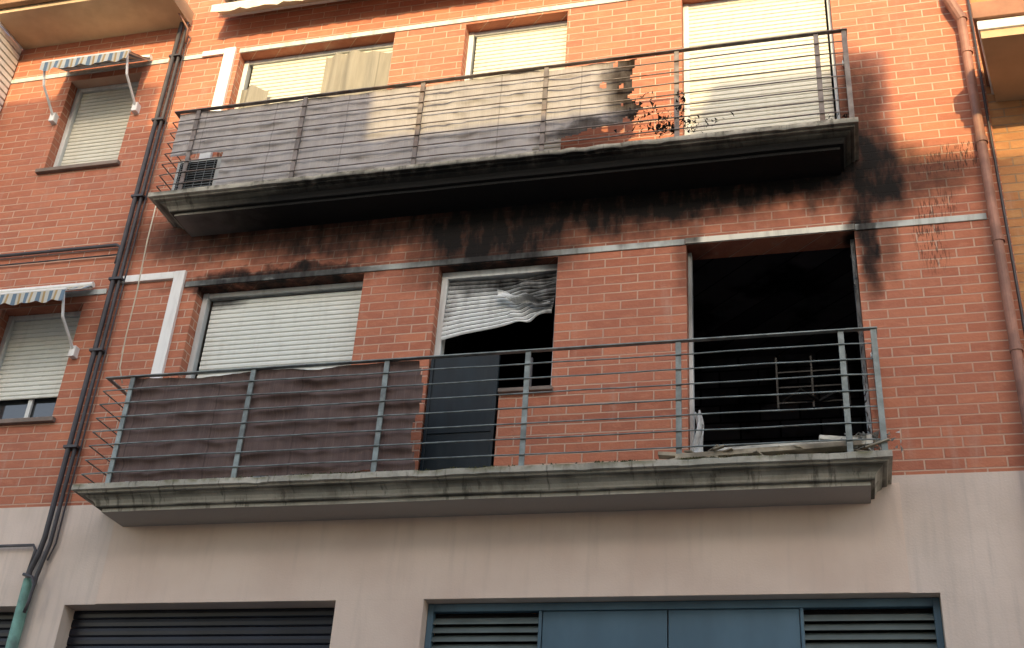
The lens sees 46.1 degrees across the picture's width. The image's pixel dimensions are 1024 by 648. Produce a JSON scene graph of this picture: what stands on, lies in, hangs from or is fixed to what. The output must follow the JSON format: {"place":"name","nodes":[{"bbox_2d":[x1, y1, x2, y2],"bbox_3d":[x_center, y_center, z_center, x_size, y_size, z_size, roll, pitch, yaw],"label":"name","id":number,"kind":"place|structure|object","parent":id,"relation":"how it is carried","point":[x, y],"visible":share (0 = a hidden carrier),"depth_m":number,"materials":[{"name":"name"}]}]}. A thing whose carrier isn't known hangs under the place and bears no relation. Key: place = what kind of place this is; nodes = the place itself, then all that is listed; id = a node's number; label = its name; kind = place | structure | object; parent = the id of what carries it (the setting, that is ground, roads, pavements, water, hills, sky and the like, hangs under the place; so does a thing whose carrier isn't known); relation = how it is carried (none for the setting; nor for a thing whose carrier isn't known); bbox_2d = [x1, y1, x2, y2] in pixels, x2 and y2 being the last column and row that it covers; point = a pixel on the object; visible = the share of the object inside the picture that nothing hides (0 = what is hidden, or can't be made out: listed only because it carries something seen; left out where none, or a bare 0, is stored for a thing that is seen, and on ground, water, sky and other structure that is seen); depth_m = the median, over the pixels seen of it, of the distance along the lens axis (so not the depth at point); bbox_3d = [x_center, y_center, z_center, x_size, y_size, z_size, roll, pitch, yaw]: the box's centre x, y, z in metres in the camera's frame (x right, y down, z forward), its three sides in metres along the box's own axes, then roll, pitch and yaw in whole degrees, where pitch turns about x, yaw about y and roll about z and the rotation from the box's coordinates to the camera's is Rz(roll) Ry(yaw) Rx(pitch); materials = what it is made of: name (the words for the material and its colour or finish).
{"place":"outdoors","nodes":[
{"label":"outdoors","id":0,"kind":"place"},
{"bbox_2d":[238,50,391,108],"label":"window drapes","id":1,"kind":"object","parent":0,"point":[354,69],"depth_m":12.68,"materials":[{"name":"beige fabric"}]},
{"bbox_2d":[0,471,1023,647],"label":"plaster base","id":2,"kind":"object","parent":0,"point":[964,537],"visible":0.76,"depth_m":8.76,"materials":[{"name":"beige paint"}]},
{"bbox_2d":[434,609,935,643],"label":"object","id":3,"kind":"structure","parent":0,"point":[912,611],"depth_m":8.76,"materials":[{"name":"black metal"}]},
{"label":"pavement","id":4,"kind":"structure","parent":0,"visible":0},
{"bbox_2d":[5,22,188,647],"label":"drain pipe","id":5,"kind":"object","parent":4,"relation":"on","point":[29,583],"visible":0.99,"depth_m":11.41,"materials":[{"name":"metal"}]},
{"bbox_2d":[3,0,932,647],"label":"building shell","id":6,"kind":"object","parent":4,"relation":"on","point":[349,346],"depth_m":19.08,"materials":[{"name":"grey paint"}]},
{"bbox_2d":[195,248,868,465],"bbox_3d":[-0.636,1.123,11.973,9.600,2.540,2.750,-4,-31,14],"label":"burnt room","id":7,"kind":"object","parent":6,"relation":"attached to","point":[780,292],"visible":0.03,"depth_m":12.23,"materials":[{"name":"black"}]},
{"bbox_2d":[775,354,850,409],"bbox_3d":[2.614,0.483,10.486,0.616,0.500,0.155,-4,-31,14],"label":"metal rack","id":8,"kind":"object","parent":7,"relation":"attached to","point":[802,388],"visible":0.79,"depth_m":10.48,"materials":[{"name":"black metal"}]},
{"bbox_2d":[943,0,1023,431],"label":"drain pipe","id":9,"kind":"object","parent":6,"relation":"attached to","point":[959,16],"visible":1,"depth_m":9.84,"materials":[{"name":"brown metal"}]},
{"bbox_2d":[0,593,946,647],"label":"garage reveals","id":10,"kind":"object","parent":4,"relation":"on","point":[67,619],"visible":0.59,"depth_m":9.41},
{"bbox_2d":[0,612,14,647],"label":"roller shutter","id":11,"kind":"object","parent":10,"relation":"hanging from","point":[6,618],"depth_m":10.43,"materials":[{"name":"black metal"}]},
{"bbox_2d":[66,608,334,647],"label":"roller shutter","id":12,"kind":"object","parent":10,"relation":"hanging from","point":[213,628],"visible":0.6,"depth_m":9.95,"materials":[{"name":"black metal"}]},
{"bbox_2d":[424,597,944,647],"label":"panels","id":13,"kind":"object","parent":10,"relation":"attached to","point":[734,624],"visible":1,"depth_m":8.96,"materials":[{"name":"blue metal"}]},
{"bbox_2d":[431,614,937,647],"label":"louvres","id":14,"kind":"object","parent":13,"relation":"attached to","point":[858,636],"visible":1,"depth_m":8.69,"materials":[{"name":"metal"}]},
{"bbox_2d":[95,483,909,647],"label":"plaster panel","id":15,"kind":"object","parent":4,"relation":"on","point":[378,581],"visible":0.84,"depth_m":9.39,"materials":[{"name":"beige paint"}]},
{"bbox_2d":[0,0,1023,507],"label":"brick wall","id":16,"kind":"structure","parent":15,"relation":"on","point":[932,304],"depth_m":10.86,"materials":[{"name":"red brick"}]},
{"bbox_2d":[0,22,22,110],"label":"louvred box","id":17,"kind":"object","parent":16,"relation":"attached to","point":[10,51],"visible":1,"depth_m":13.78,"materials":[{"name":"white paint"}]},
{"bbox_2d":[0,282,94,358],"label":"window awning","id":18,"kind":"object","parent":16,"relation":"attached to","point":[41,294],"depth_m":11.52,"materials":[{"name":"white fabric"}]},
{"bbox_2d":[0,243,119,571],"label":"wall conduit","id":19,"kind":"object","parent":16,"relation":"attached to","point":[45,252],"depth_m":12.18,"materials":[{"name":"grey metal"}]},
{"bbox_2d":[39,49,151,124],"bbox_3d":[-4.593,-2.690,13.186,1.080,0.790,0.442,-4,-31,14],"label":"window awning","id":20,"kind":"object","parent":16,"relation":"attached to","point":[127,56],"depth_m":13.11,"materials":[{"name":"white fabric"}]},
{"bbox_2d":[0,0,193,49],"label":"neighbouring balcony","id":21,"kind":"structure","parent":16,"relation":"attached to","point":[29,24],"depth_m":13.57,"materials":[{"name":"beige paint"}]},
{"bbox_2d":[178,13,188,42],"bbox_3d":[-3.689,-3.529,13.448,0.318,0.807,0.080,25,-36,-32],"label":"hanging cable","id":22,"kind":"object","parent":21,"relation":"hanging from","point":[184,22],"visible":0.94,"depth_m":13.36,"materials":[{"name":"white plastic"}]},
{"bbox_2d":[121,47,236,377],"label":"white trim","id":23,"kind":"structure","parent":16,"relation":"attached to","point":[178,278],"depth_m":11.72,"materials":[{"name":"paint"}]},
{"bbox_2d":[224,0,242,2],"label":"balcony","id":24,"kind":"structure","parent":16,"relation":"attached to","point":[227,1],"depth_m":13.48,"materials":[{"name":"concrete"}]},
{"bbox_2d":[210,0,344,17],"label":"window awning","id":25,"kind":"object","parent":24,"relation":"attached to","point":[236,8],"depth_m":13.13,"materials":[{"name":"beige fabric"}]},
{"bbox_2d":[0,159,552,425],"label":"window sills","id":26,"kind":"structure","parent":16,"relation":"attached to","point":[50,419],"depth_m":11.29,"materials":[{"name":"grey stone"}]},
{"bbox_2d":[0,0,874,480],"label":"window reveals","id":27,"kind":"structure","parent":16,"relation":"attached to","point":[812,242],"depth_m":11.49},
{"bbox_2d":[0,0,873,450],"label":"window frames","id":28,"kind":"structure","parent":27,"relation":"attached to","point":[524,272],"depth_m":11.50,"materials":[{"name":"white metal"}]},
{"bbox_2d":[0,322,74,418],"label":"window glass","id":29,"kind":"object","parent":28,"relation":"in","point":[42,407],"visible":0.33,"depth_m":11.68,"materials":[{"name":"grey glass"}]},
{"bbox_2d":[419,355,500,470],"bbox_3d":[-0.441,0.837,10.170,0.617,1.270,0.044,-4,-31,14],"label":"dark door panel","id":30,"kind":"structure","parent":27,"relation":"attached to","point":[453,449],"depth_m":10.21,"materials":[{"name":"black metal"}]},
{"bbox_2d":[441,273,556,339],"bbox_3d":[-0.109,-0.170,10.736,1.030,0.663,0.164,-4,-31,14],"label":"broken roller shutter","id":31,"kind":"object","parent":27,"relation":"attached to","point":[521,296],"visible":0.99,"depth_m":10.77,"materials":[{"name":"white plastic"}]},
{"bbox_2d":[529,357,532,386],"bbox_3d":[0.175,0.476,10.429,0.410,0.410,0.030,-4,-31,14],"label":"burnt sash","id":32,"kind":"object","parent":27,"relation":"attached to","point":[531,372],"visible":0.14,"depth_m":10.46,"materials":[{"name":"paint"}]},
{"bbox_2d":[850,247,870,432],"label":"burnt jamb flakes","id":33,"kind":"object","parent":27,"relation":"attached to","point":[868,428],"visible":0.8,"depth_m":9.63,"materials":[{"name":"grey wood"}]},
{"bbox_2d":[71,450,892,526],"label":"balcony","id":34,"kind":"structure","parent":16,"relation":"attached to","point":[858,477],"depth_m":9.33,"materials":[{"name":"concrete"}]},
{"bbox_2d":[88,449,879,483],"bbox_3d":[-0.480,1.125,9.386,6.437,0.025,0.058,-4,-31,14],"label":"moss","id":35,"kind":"object","parent":34,"relation":"on","point":[690,458],"visible":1,"depth_m":9.09,"materials":[{"name":"green plant"}]},
{"bbox_2d":[658,433,889,459],"bbox_3d":[1.938,0.955,8.965,1.676,0.218,0.345,-4,-31,14],"label":"fire debris","id":36,"kind":"object","parent":34,"relation":"on","point":[828,447],"visible":0.45,"depth_m":8.86,"materials":[{"name":"grey wood"}]},
{"bbox_2d":[716,434,880,450],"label":"frame bars","id":37,"kind":"object","parent":36,"relation":"on","point":[830,437],"visible":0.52,"depth_m":8.84,"materials":[{"name":"white metal"}]},
{"bbox_2d":[692,410,902,451],"bbox_3d":[2.111,0.787,9.145,1.610,0.639,0.230,-12,-34,26],"label":"melted curtain","id":38,"kind":"object","parent":34,"relation":"on","point":[698,439],"visible":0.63,"depth_m":9.50,"materials":[{"name":"plastic"}]},
{"bbox_2d":[81,326,887,482],"bbox_3d":[-0.401,0.818,9.847,6.603,1.087,0.483,-4,-31,14],"label":"balcony railing","id":39,"kind":"object","parent":16,"relation":"attached to","point":[845,391],"visible":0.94,"depth_m":9.60,"materials":[{"name":"grey metal"}]},
{"bbox_2d":[110,361,423,482],"bbox_3d":[-2.056,0.825,10.107,2.720,1.008,0.062,-4,-31,14],"label":"balcony privacy screen","id":40,"kind":"object","parent":39,"relation":"attached to","point":[286,428],"visible":0.99,"depth_m":10.09,"materials":[{"name":"brown fabric"}]},
{"bbox_2d":[9,0,986,297],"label":"lintel band","id":41,"kind":"object","parent":16,"relation":"attached to","point":[505,256],"visible":0.88,"depth_m":11.42,"materials":[{"name":"grey concrete"}]},
{"bbox_2d":[148,117,858,236],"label":"balcony","id":42,"kind":"structure","parent":16,"relation":"attached to","point":[822,148],"depth_m":10.87,"materials":[{"name":"concrete"}]},
{"bbox_2d":[172,158,220,189],"bbox_3d":[-3.058,-1.391,11.893,0.500,0.430,0.280,-4,-31,14],"label":"air conditioner","id":43,"kind":"object","parent":42,"relation":"on","point":[203,174],"visible":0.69,"depth_m":11.79,"materials":[{"name":"white metal"}]},
{"bbox_2d":[156,28,854,190],"bbox_3d":[-0.210,-1.810,11.353,6.603,1.087,0.483,-4,-31,14],"label":"balcony railing","id":44,"kind":"object","parent":42,"relation":"on","point":[676,82],"visible":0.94,"depth_m":11.13,"materials":[{"name":"grey metal"}]},
{"bbox_2d":[119,206,155,382],"bbox_3d":[-3.551,-0.297,11.386,0.066,1.674,0.517,8,-30,-7],"label":"hanging rope","id":45,"kind":"object","parent":44,"relation":"hanging from","point":[136,294],"visible":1,"depth_m":11.42,"materials":[{"name":"beige fabric"}]},
{"bbox_2d":[170,59,642,184],"bbox_3d":[-1.059,-1.861,11.404,4.830,1.005,0.040,-4,-31,14],"label":"balcony privacy screen","id":46,"kind":"object","parent":44,"relation":"attached to","point":[506,141],"visible":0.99,"depth_m":11.37,"materials":[{"name":"grey fabric"}]},
{"bbox_2d":[614,90,847,137],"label":"burnt scraps","id":47,"kind":"object","parent":44,"relation":"on","point":[659,125],"visible":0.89,"depth_m":10.61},
{"bbox_2d":[685,224,854,244],"bbox_3d":[2.195,-0.767,10.305,1.420,0.056,0.020,-4,-31,14],"label":"door lintel","id":48,"kind":"structure","parent":16,"relation":"attached to","point":[775,233],"depth_m":10.29,"materials":[{"name":"paint"}]},
{"bbox_2d":[970,0,1023,308],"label":"brick wall","id":49,"kind":"structure","parent":4,"relation":"on","point":[1007,119],"depth_m":10.13,"materials":[{"name":"orange brick"}]},
{"bbox_2d":[970,0,1023,85],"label":"balcony edge tiles","id":50,"kind":"object","parent":49,"relation":"attached to","point":[989,10],"visible":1,"depth_m":9.87,"materials":[{"name":"orange tile"}]},
{"bbox_2d":[977,15,1023,94],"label":"balcony fascia","id":51,"kind":"structure","parent":49,"relation":"attached to","point":[1001,23],"depth_m":9.82,"materials":[{"name":"white paint"}]},
{"bbox_2d":[980,26,1023,101],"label":"balcony soffit","id":52,"kind":"structure","parent":49,"relation":"attached to","point":[1004,50],"depth_m":10.01,"materials":[{"name":"beige paint"}]}
]}

